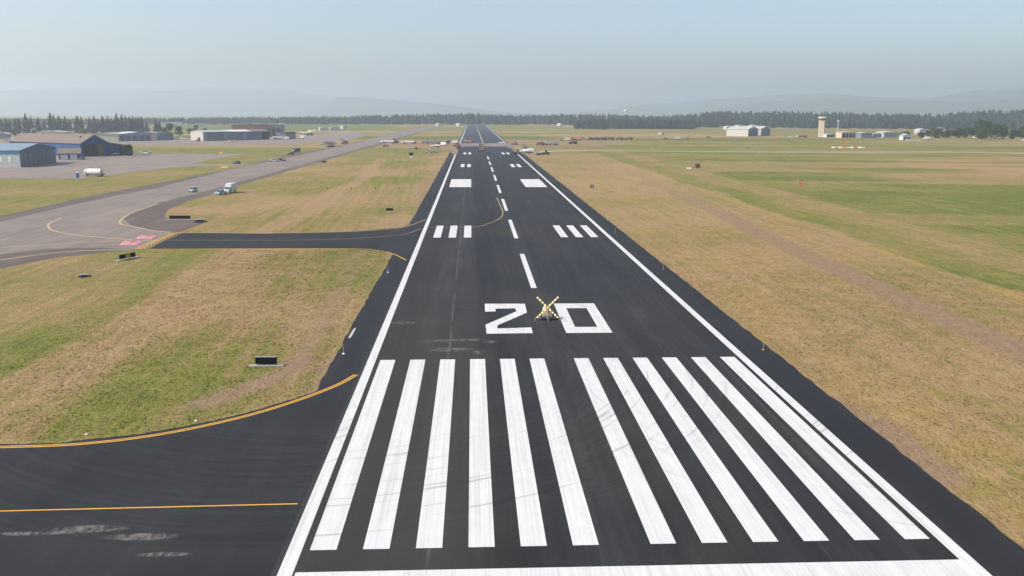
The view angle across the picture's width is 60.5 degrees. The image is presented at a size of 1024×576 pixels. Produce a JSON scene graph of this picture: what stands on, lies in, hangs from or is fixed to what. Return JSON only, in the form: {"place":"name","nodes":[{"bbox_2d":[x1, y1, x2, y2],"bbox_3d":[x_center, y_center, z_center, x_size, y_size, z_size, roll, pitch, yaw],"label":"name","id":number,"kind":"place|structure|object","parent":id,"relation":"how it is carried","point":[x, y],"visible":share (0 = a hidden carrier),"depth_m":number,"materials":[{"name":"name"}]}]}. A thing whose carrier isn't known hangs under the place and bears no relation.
{"place":"outdoors","nodes":[
{"label":"outdoors","id":0,"kind":"place"},
{"bbox_2d":[0,87,337,114],"bbox_3d":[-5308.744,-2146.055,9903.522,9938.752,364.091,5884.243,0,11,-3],"label":"hills","id":1,"kind":"structure","parent":0,"point":[193,101],"depth_m":10326.80,"materials":[{"name":"grey"}]},
{"bbox_2d":[304,97,527,115],"bbox_3d":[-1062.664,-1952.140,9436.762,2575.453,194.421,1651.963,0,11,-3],"label":"hills","id":2,"kind":"structure","parent":0,"point":[347,106],"depth_m":8954.65,"materials":[{"name":"grey"}]},
{"bbox_2d":[0,114,1023,547],"bbox_3d":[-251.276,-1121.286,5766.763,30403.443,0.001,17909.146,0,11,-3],"label":"ground","id":3,"kind":"structure","parent":0,"point":[950,208],"depth_m":164.28,"materials":[{"name":"green plant"}]},
{"bbox_2d":[3,118,7,131],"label":"conifer tree","id":4,"kind":"object","parent":3,"relation":"on","point":[5,125],"visible":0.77,"depth_m":1180.68,"materials":[{"name":"green plant"}]},
{"bbox_2d":[0,132,11,138],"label":"village building","id":5,"kind":"structure","parent":3,"relation":"on","point":[3,135],"depth_m":932.29,"materials":[{"name":"metal"}]},
{"bbox_2d":[7,119,12,132],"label":"conifer tree","id":6,"kind":"object","parent":3,"relation":"on","point":[9,127],"visible":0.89,"depth_m":1139.15,"materials":[{"name":"green plant"}]},
{"bbox_2d":[10,127,20,134],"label":"broadleaf tree","id":7,"kind":"object","parent":3,"relation":"on","point":[14,131],"visible":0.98,"depth_m":1003.47,"materials":[{"name":"green plant"}]},
{"bbox_2d":[16,117,22,131],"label":"conifer tree","id":8,"kind":"object","parent":3,"relation":"on","point":[19,126],"visible":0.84,"depth_m":1182.75,"materials":[{"name":"green plant"}]},
{"bbox_2d":[21,113,30,132],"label":"conifer tree","id":9,"kind":"object","parent":3,"relation":"on","point":[26,126],"visible":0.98,"depth_m":1140.96,"materials":[{"name":"green plant"}]},
{"bbox_2d":[29,116,34,128],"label":"conifer tree","id":10,"kind":"object","parent":3,"relation":"on","point":[32,125],"visible":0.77,"depth_m":1208.05,"materials":[{"name":"green plant"}]},
{"bbox_2d":[35,117,42,130],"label":"conifer tree","id":11,"kind":"object","parent":3,"relation":"on","point":[38,125],"visible":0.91,"depth_m":1164.91,"materials":[{"name":"green plant"}]},
{"bbox_2d":[42,119,46,130],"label":"conifer tree","id":12,"kind":"object","parent":3,"relation":"on","point":[44,128],"visible":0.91,"depth_m":1234.85,"materials":[{"name":"green plant"}]},
{"bbox_2d":[46,112,51,130],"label":"conifer tree","id":13,"kind":"object","parent":3,"relation":"on","point":[49,121],"visible":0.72,"depth_m":1187.62,"materials":[{"name":"green plant"}]},
{"bbox_2d":[50,115,59,130],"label":"conifer tree","id":14,"kind":"object","parent":3,"relation":"on","point":[54,125],"visible":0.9,"depth_m":1146.46,"materials":[{"name":"green plant"}]},
{"bbox_2d":[40,130,70,133],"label":"village building","id":15,"kind":"structure","parent":3,"relation":"on","point":[57,132],"depth_m":1028.40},
{"bbox_2d":[57,115,62,130],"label":"conifer tree","id":16,"kind":"object","parent":3,"relation":"on","point":[59,122],"visible":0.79,"depth_m":1213.30,"materials":[{"name":"green plant"}]},
{"bbox_2d":[61,116,68,130],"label":"conifer tree","id":17,"kind":"object","parent":3,"relation":"on","point":[65,125],"visible":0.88,"depth_m":1169.75,"materials":[{"name":"green plant"}]},
{"bbox_2d":[71,116,79,132],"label":"conifer tree","id":18,"kind":"object","parent":3,"relation":"on","point":[75,128],"visible":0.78,"depth_m":1192.99,"materials":[{"name":"green plant"}]},
{"bbox_2d":[78,117,84,133],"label":"conifer tree","id":19,"kind":"object","parent":3,"relation":"on","point":[82,125],"visible":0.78,"depth_m":1151.05,"materials":[{"name":"green plant"}]},
{"bbox_2d":[78,128,88,133],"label":"broadleaf tree","id":20,"kind":"object","parent":3,"relation":"on","point":[84,130],"visible":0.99,"depth_m":1139.61,"materials":[{"name":"green plant"}]},
{"bbox_2d":[78,274,90,277],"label":"junction box","id":21,"kind":"object","parent":3,"relation":"on","point":[83,275],"visible":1,"depth_m":153.68,"materials":[{"name":"metal"}]},
{"bbox_2d":[86,117,91,130],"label":"conifer tree","id":22,"kind":"object","parent":3,"relation":"on","point":[88,124],"visible":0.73,"depth_m":1219.06,"materials":[{"name":"green plant"}]},
{"bbox_2d":[90,116,98,131],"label":"conifer tree","id":23,"kind":"object","parent":3,"relation":"on","point":[94,125],"visible":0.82,"depth_m":1174.69,"materials":[{"name":"green plant"}]},
{"bbox_2d":[99,115,105,130],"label":"conifer tree","id":24,"kind":"object","parent":3,"relation":"on","point":[102,125],"visible":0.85,"depth_m":1198.12,"materials":[{"name":"green plant"}]},
{"bbox_2d":[104,116,112,131],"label":"conifer tree","id":25,"kind":"object","parent":3,"relation":"on","point":[108,125],"visible":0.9,"depth_m":1156.12,"materials":[{"name":"green plant"}]},
{"bbox_2d":[112,113,121,132],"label":"conifer tree","id":26,"kind":"object","parent":3,"relation":"on","point":[116,124],"visible":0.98,"depth_m":1178.53,"materials":[{"name":"green plant"}]},
{"bbox_2d":[119,114,123,131],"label":"conifer tree","id":27,"kind":"object","parent":3,"relation":"on","point":[121,120],"visible":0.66,"depth_m":1248.84,"materials":[{"name":"green plant"}]},
{"bbox_2d":[121,116,127,129],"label":"conifer tree","id":28,"kind":"object","parent":3,"relation":"on","point":[125,124],"visible":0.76,"depth_m":1203.39,"materials":[{"name":"green plant"}]},
{"bbox_2d":[0,153,249,177],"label":"apron","id":29,"kind":"object","parent":3,"relation":"on","point":[111,165],"visible":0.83,"depth_m":477.17,"materials":[{"name":"concrete"}]},
{"bbox_2d":[0,143,56,166],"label":"hangar","id":30,"kind":"structure","parent":29,"relation":"on","point":[21,154],"depth_m":465.49,"materials":[{"name":"blue metal"}]},
{"bbox_2d":[24,153,28,166],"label":"door","id":31,"kind":"structure","parent":30,"relation":"in","point":[26,159],"depth_m":462.06,"materials":[{"name":"metal"}]},
{"bbox_2d":[29,152,33,165],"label":"door","id":32,"kind":"structure","parent":30,"relation":"in","point":[31,160],"depth_m":467.62,"materials":[{"name":"metal"}]},
{"bbox_2d":[33,152,37,165],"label":"door","id":33,"kind":"structure","parent":30,"relation":"in","point":[35,156],"depth_m":472.50,"materials":[{"name":"metal"}]},
{"bbox_2d":[38,151,42,164],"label":"door","id":34,"kind":"structure","parent":30,"relation":"in","point":[40,152],"depth_m":478.25,"materials":[{"name":"metal"}]},
{"bbox_2d":[42,151,46,163],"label":"door","id":35,"kind":"structure","parent":30,"relation":"in","point":[43,152],"depth_m":483.29,"materials":[{"name":"metal"}]},
{"bbox_2d":[46,150,50,163],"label":"door","id":36,"kind":"structure","parent":30,"relation":"in","point":[48,152],"depth_m":488.27,"materials":[{"name":"metal"}]},
{"bbox_2d":[8,133,108,156],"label":"hangar","id":37,"kind":"structure","parent":29,"relation":"on","point":[91,145],"depth_m":576.56,"materials":[{"name":"brown"}]},
{"bbox_2d":[97,144,104,155],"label":"door","id":38,"kind":"structure","parent":37,"relation":"in","point":[100,147],"depth_m":575.61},
{"bbox_2d":[58,148,80,159],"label":"garage","id":39,"kind":"structure","parent":29,"relation":"on","point":[68,153],"depth_m":533.26,"materials":[{"name":"brown"}]},
{"bbox_2d":[60,155,67,159],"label":"garage door","id":40,"kind":"structure","parent":39,"relation":"in","point":[63,157],"depth_m":530.92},
{"bbox_2d":[84,166,104,176],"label":"tank trailer","id":41,"kind":"object","parent":29,"relation":"on","point":[96,172],"visible":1,"depth_m":392.01,"materials":[{"name":"white paint"}]},
{"bbox_2d":[108,143,124,155],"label":"lean to shed","id":42,"kind":"object","parent":29,"relation":"on","point":[113,148],"visible":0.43,"depth_m":584.15,"materials":[{"name":"blue"}]},
{"bbox_2d":[122,144,133,155],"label":"round bush","id":43,"kind":"object","parent":29,"relation":"on","point":[127,150],"visible":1,"depth_m":575.95,"materials":[{"name":"green plant"}]},
{"bbox_2d":[134,149,151,154],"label":"airplane","id":44,"kind":"object","parent":29,"relation":"on","point":[145,152],"visible":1,"depth_m":589.33,"materials":[{"name":"white paint"}]},
{"bbox_2d":[115,252,138,260],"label":"taxiway sign","id":45,"kind":"object","parent":3,"relation":"on","point":[127,256],"visible":1,"depth_m":172.55,"materials":[{"name":"metal"}]},
{"bbox_2d":[126,116,133,131],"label":"conifer tree","id":46,"kind":"object","parent":3,"relation":"on","point":[130,126],"visible":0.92,"depth_m":1160.12,"materials":[{"name":"green plant"}]},
{"bbox_2d":[133,117,140,131],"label":"conifer tree","id":47,"kind":"object","parent":3,"relation":"on","point":[136,127],"visible":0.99,"depth_m":1183.13,"materials":[{"name":"green plant"}]},
{"bbox_2d":[139,116,144,131],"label":"conifer tree","id":48,"kind":"object","parent":3,"relation":"on","point":[141,125],"visible":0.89,"depth_m":1206.07,"materials":[{"name":"green plant"}]},
{"bbox_2d":[144,122,149,131],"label":"conifer tree","id":49,"kind":"object","parent":3,"relation":"on","point":[146,128],"visible":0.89,"depth_m":1164.04,"materials":[{"name":"green plant"}]},
{"bbox_2d":[152,120,157,131],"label":"conifer tree","id":50,"kind":"object","parent":3,"relation":"on","point":[155,128],"visible":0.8,"depth_m":1111.31,"materials":[{"name":"green plant"}]},
{"bbox_2d":[165,123,174,131],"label":"broadleaf tree","id":51,"kind":"object","parent":3,"relation":"on","point":[169,126],"visible":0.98,"depth_m":1023.91,"materials":[{"name":"green plant"}]},
{"bbox_2d":[161,122,182,125],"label":"farm building","id":52,"kind":"structure","parent":3,"relation":"on","point":[174,123],"depth_m":1852.96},
{"bbox_2d":[0,374,356,575],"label":"taxiway","id":53,"kind":"structure","parent":3,"relation":"on","point":[177,501],"depth_m":66.35,"materials":[{"name":"asphalt"}]},
{"bbox_2d":[174,126,182,137],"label":"broadleaf tree","id":54,"kind":"object","parent":3,"relation":"on","point":[179,129],"visible":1,"depth_m":993.10,"materials":[{"name":"green plant"}]},
{"bbox_2d":[0,126,435,259],"bbox_3d":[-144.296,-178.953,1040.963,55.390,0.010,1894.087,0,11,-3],"label":"taxiway","id":55,"kind":"structure","parent":3,"relation":"on","point":[100,223],"depth_m":240.55,"materials":[{"name":"asphalt"}]},
{"bbox_2d":[188,187,196,191],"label":"parked car","id":56,"kind":"object","parent":55,"relation":"on","point":[191,189],"visible":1,"depth_m":317.73,"materials":[{"name":"paint"}]},
{"bbox_2d":[0,126,438,268],"bbox_3d":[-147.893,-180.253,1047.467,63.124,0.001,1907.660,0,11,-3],"label":"taxiway shoulder","id":57,"kind":"object","parent":3,"relation":"on","point":[151,218],"visible":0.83,"depth_m":246.01},
{"bbox_2d":[166,216,193,219],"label":"taxiway sign","id":58,"kind":"object","parent":57,"relation":"on","point":[179,218],"visible":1,"depth_m":236.36,"materials":[{"name":"metal"}]},
{"bbox_2d":[193,219,206,222],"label":"junction box","id":59,"kind":"object","parent":57,"relation":"on","point":[199,221],"visible":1,"depth_m":230.22,"materials":[{"name":"metal"}]},
{"bbox_2d":[214,189,226,194],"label":"pickup truck","id":60,"kind":"object","parent":3,"relation":"on","point":[220,191],"visible":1,"depth_m":307.29,"materials":[{"name":"paint"}]},
{"bbox_2d":[223,183,236,192],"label":"box truck","id":61,"kind":"object","parent":3,"relation":"on","point":[228,187],"visible":0.81,"depth_m":314.38,"materials":[{"name":"paint"}]},
{"bbox_2d":[107,132,367,144],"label":"apron","id":62,"kind":"object","parent":3,"relation":"on","point":[324,137],"visible":0.55,"depth_m":867.33,"materials":[{"name":"asphalt"}]},
{"bbox_2d":[89,133,120,140],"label":"storage hangar","id":63,"kind":"structure","parent":62,"relation":"on","point":[110,136],"depth_m":858.49,"materials":[{"name":"metal"}]},
{"bbox_2d":[119,131,157,140],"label":"storage hangar","id":64,"kind":"structure","parent":62,"relation":"on","point":[135,136],"depth_m":878.74,"materials":[{"name":"grey metal"}]},
{"bbox_2d":[148,132,173,139],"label":"storage shed","id":65,"kind":"structure","parent":62,"relation":"on","point":[164,135],"depth_m":906.73,"materials":[{"name":"metal"}]},
{"bbox_2d":[190,129,269,140],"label":"long hangar","id":66,"kind":"structure","parent":62,"relation":"on","point":[224,135],"depth_m":903.25,"materials":[{"name":"metal"}]},
{"bbox_2d":[276,132,295,138],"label":"storage shed","id":67,"kind":"structure","parent":62,"relation":"on","point":[290,135],"depth_m":953.97,"materials":[{"name":"metal"}]},
{"bbox_2d":[231,124,283,131],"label":"terminal building","id":68,"kind":"structure","parent":3,"relation":"on","point":[250,126],"depth_m":1054.20,"materials":[{"name":"metal"}]},
{"bbox_2d":[248,356,283,366],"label":"taxiway sign","id":69,"kind":"object","parent":3,"relation":"on","point":[265,361],"visible":1,"depth_m":100.13,"materials":[{"name":"metal"}]},
{"bbox_2d":[267,126,282,136],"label":"terminal wing","id":70,"kind":"structure","parent":3,"relation":"on","point":[272,130],"depth_m":1023.95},
{"bbox_2d":[150,220,422,259],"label":"connector taxiway","id":71,"kind":"structure","parent":3,"relation":"on","point":[399,242],"depth_m":198.38,"materials":[{"name":"asphalt"}]},
{"bbox_2d":[291,148,299,152],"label":"box truck","id":72,"kind":"object","parent":3,"relation":"on","point":[294,150],"visible":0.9,"depth_m":627.12,"materials":[{"name":"paint"}]},
{"bbox_2d":[318,127,327,130],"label":"farm building","id":73,"kind":"structure","parent":3,"relation":"on","point":[323,128],"depth_m":1401.20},
{"bbox_2d":[329,127,339,130],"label":"farm building","id":74,"kind":"structure","parent":3,"relation":"on","point":[334,128],"depth_m":1416.60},
{"bbox_2d":[380,140,394,142],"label":"trailer truck","id":75,"kind":"object","parent":3,"relation":"on","point":[385,141],"visible":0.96,"depth_m":834.27,"materials":[{"name":"paint"}]},
{"bbox_2d":[399,140,414,143],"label":"trailer truck","id":76,"kind":"object","parent":3,"relation":"on","point":[404,142],"visible":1,"depth_m":823.45,"materials":[{"name":"paint"}]},
{"bbox_2d":[0,109,1023,125],"bbox_3d":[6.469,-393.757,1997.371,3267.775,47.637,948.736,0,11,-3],"label":"forest","id":77,"kind":"object","parent":3,"relation":"on","point":[572,119],"visible":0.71,"depth_m":2112.62,"materials":[{"name":"plant"}]},
{"bbox_2d":[519,149,530,152],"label":"tanker truck","id":78,"kind":"object","parent":3,"relation":"on","point":[526,150],"visible":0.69,"depth_m":631.61,"materials":[{"name":"paint"}]},
{"bbox_2d":[211,125,1023,575],"bbox_3d":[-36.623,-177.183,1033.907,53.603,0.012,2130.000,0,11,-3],"label":"runway","id":79,"kind":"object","parent":3,"relation":"on","point":[635,409],"visible":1,"depth_m":77.75,"materials":[{"name":"asphalt"}]},
{"bbox_2d":[537,296,559,319],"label":"lighted cross","id":80,"kind":"object","parent":79,"relation":"on","point":[547,312],"visible":1,"depth_m":123.05,"materials":[{"name":"beige"}]},
{"bbox_2d":[726,126,757,135],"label":"twin hangar","id":81,"kind":"structure","parent":3,"relation":"on","point":[742,130],"depth_m":1140.90,"materials":[{"name":"metal"}]},
{"bbox_2d":[754,126,770,135],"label":"twin hangar","id":82,"kind":"structure","parent":3,"relation":"on","point":[763,130],"depth_m":1169.69,"materials":[{"name":"metal"}]},
{"bbox_2d":[573,118,1023,129],"bbox_3d":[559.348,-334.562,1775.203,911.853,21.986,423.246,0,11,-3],"label":"woodland","id":83,"kind":"object","parent":3,"relation":"on","point":[603,123],"visible":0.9,"depth_m":1699.52,"materials":[{"name":"plant"}]},
{"bbox_2d":[818,117,825,136],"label":"control tower","id":84,"kind":"structure","parent":3,"relation":"on","point":[821,126],"depth_m":1113.80,"materials":[{"name":"beige concrete"}]},
{"bbox_2d":[823,133,835,136],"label":"building","id":85,"kind":"structure","parent":3,"relation":"on","point":[829,135],"depth_m":1105.31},
{"bbox_2d":[835,131,856,137],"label":"building","id":86,"kind":"structure","parent":3,"relation":"on","point":[845,134],"depth_m":1077.92,"materials":[{"name":"beige concrete"}]},
{"bbox_2d":[855,132,871,137],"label":"storage hangar","id":87,"kind":"structure","parent":3,"relation":"on","point":[863,135],"depth_m":1066.30,"materials":[{"name":"metal"}]},
{"bbox_2d":[872,133,881,137],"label":"storage hangar","id":88,"kind":"structure","parent":3,"relation":"on","point":[876,135],"depth_m":1074.82,"materials":[{"name":"metal"}]},
{"bbox_2d":[876,131,898,137],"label":"storage hangar","id":89,"kind":"structure","parent":3,"relation":"on","point":[887,134],"depth_m":1099.35,"materials":[{"name":"metal"}]},
{"bbox_2d":[899,133,910,139],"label":"white house","id":90,"kind":"structure","parent":3,"relation":"on","point":[903,136],"depth_m":994.32,"materials":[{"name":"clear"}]},
{"bbox_2d":[914,129,927,132],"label":"farm building","id":91,"kind":"structure","parent":3,"relation":"on","point":[919,130],"depth_m":1338.46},
{"bbox_2d":[917,132,924,137],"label":"broadleaf tree","id":92,"kind":"object","parent":3,"relation":"on","point":[921,134],"visible":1,"depth_m":1100.97,"materials":[{"name":"green plant"}]},
{"bbox_2d":[929,127,942,137],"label":"broadleaf tree","id":93,"kind":"object","parent":3,"relation":"on","point":[935,131],"visible":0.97,"depth_m":1083.36,"materials":[{"name":"green plant"}]},
{"bbox_2d":[940,131,948,137],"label":"broadleaf tree","id":94,"kind":"object","parent":3,"relation":"on","point":[944,133],"visible":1,"depth_m":1067.70,"materials":[{"name":"green plant"}]},
{"bbox_2d":[946,129,956,137],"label":"broadleaf tree","id":95,"kind":"object","parent":3,"relation":"on","point":[951,132],"visible":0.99,"depth_m":1067.73,"materials":[{"name":"green plant"}]},
{"bbox_2d":[952,128,962,137],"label":"broadleaf tree","id":96,"kind":"object","parent":3,"relation":"on","point":[957,134],"visible":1,"depth_m":1068.78,"materials":[{"name":"green plant"}]},
{"bbox_2d":[961,127,971,137],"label":"broadleaf tree","id":97,"kind":"object","parent":3,"relation":"on","point":[965,132],"visible":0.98,"depth_m":1068.83,"materials":[{"name":"green plant"}]},
{"bbox_2d":[973,120,987,133],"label":"broadleaf tree","id":98,"kind":"object","parent":3,"relation":"on","point":[977,124],"visible":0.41,"depth_m":1070.30,"materials":[{"name":"green plant"}]},
{"bbox_2d":[975,127,988,139],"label":"broadleaf tree","id":99,"kind":"object","parent":3,"relation":"on","point":[981,132],"visible":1,"depth_m":1020.95,"materials":[{"name":"green plant"}]},
{"bbox_2d":[980,121,993,138],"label":"broadleaf tree","id":100,"kind":"object","parent":3,"relation":"on","point":[986,125],"visible":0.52,"depth_m":1055.12,"materials":[{"name":"green plant"}]},
{"bbox_2d":[987,124,1000,138],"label":"broadleaf tree","id":101,"kind":"object","parent":3,"relation":"on","point":[994,129],"visible":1,"depth_m":1038.89,"materials":[{"name":"green plant"}]},
{"bbox_2d":[996,124,1008,138],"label":"broadleaf tree","id":102,"kind":"object","parent":3,"relation":"on","point":[1003,131],"visible":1,"depth_m":1039.96,"materials":[{"name":"green plant"}]},
{"bbox_2d":[1008,129,1019,138],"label":"broadleaf tree","id":103,"kind":"object","parent":3,"relation":"on","point":[1014,133],"visible":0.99,"depth_m":1042.62,"materials":[{"name":"green plant"}]},
{"bbox_2d":[1018,126,1023,138],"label":"broadleaf tree","id":104,"kind":"object","parent":3,"relation":"on","point":[1021,131],"visible":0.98,"depth_m":1043.68,"materials":[{"name":"green plant"}]},
{"bbox_2d":[0,0,1023,114],"label":"sky","id":105,"kind":"structure","parent":0,"point":[541,57],"materials":[{"name":"blue"}]},
{"bbox_2d":[540,150,1023,153],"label":"road","id":106,"kind":"structure","parent":0,"point":[730,151],"depth_m":675.68,"materials":[{"name":"asphalt"}]},
{"bbox_2d":[552,90,1023,115],"bbox_3d":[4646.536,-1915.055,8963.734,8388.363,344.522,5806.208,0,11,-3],"label":"hills","id":107,"kind":"structure","parent":0,"point":[678,108],"depth_m":9519.23,"materials":[{"name":"grey"}]},
{"bbox_2d":[585,138,1003,141],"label":"road","id":108,"kind":"structure","parent":0,"point":[840,139],"depth_m":990.23,"materials":[{"name":"asphalt"}]},
{"bbox_2d":[692,99,1023,116],"bbox_3d":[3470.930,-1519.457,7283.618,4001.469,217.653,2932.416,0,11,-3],"label":"hills","id":109,"kind":"structure","parent":0,"point":[903,107],"depth_m":7122.48,"materials":[{"name":"grey"}]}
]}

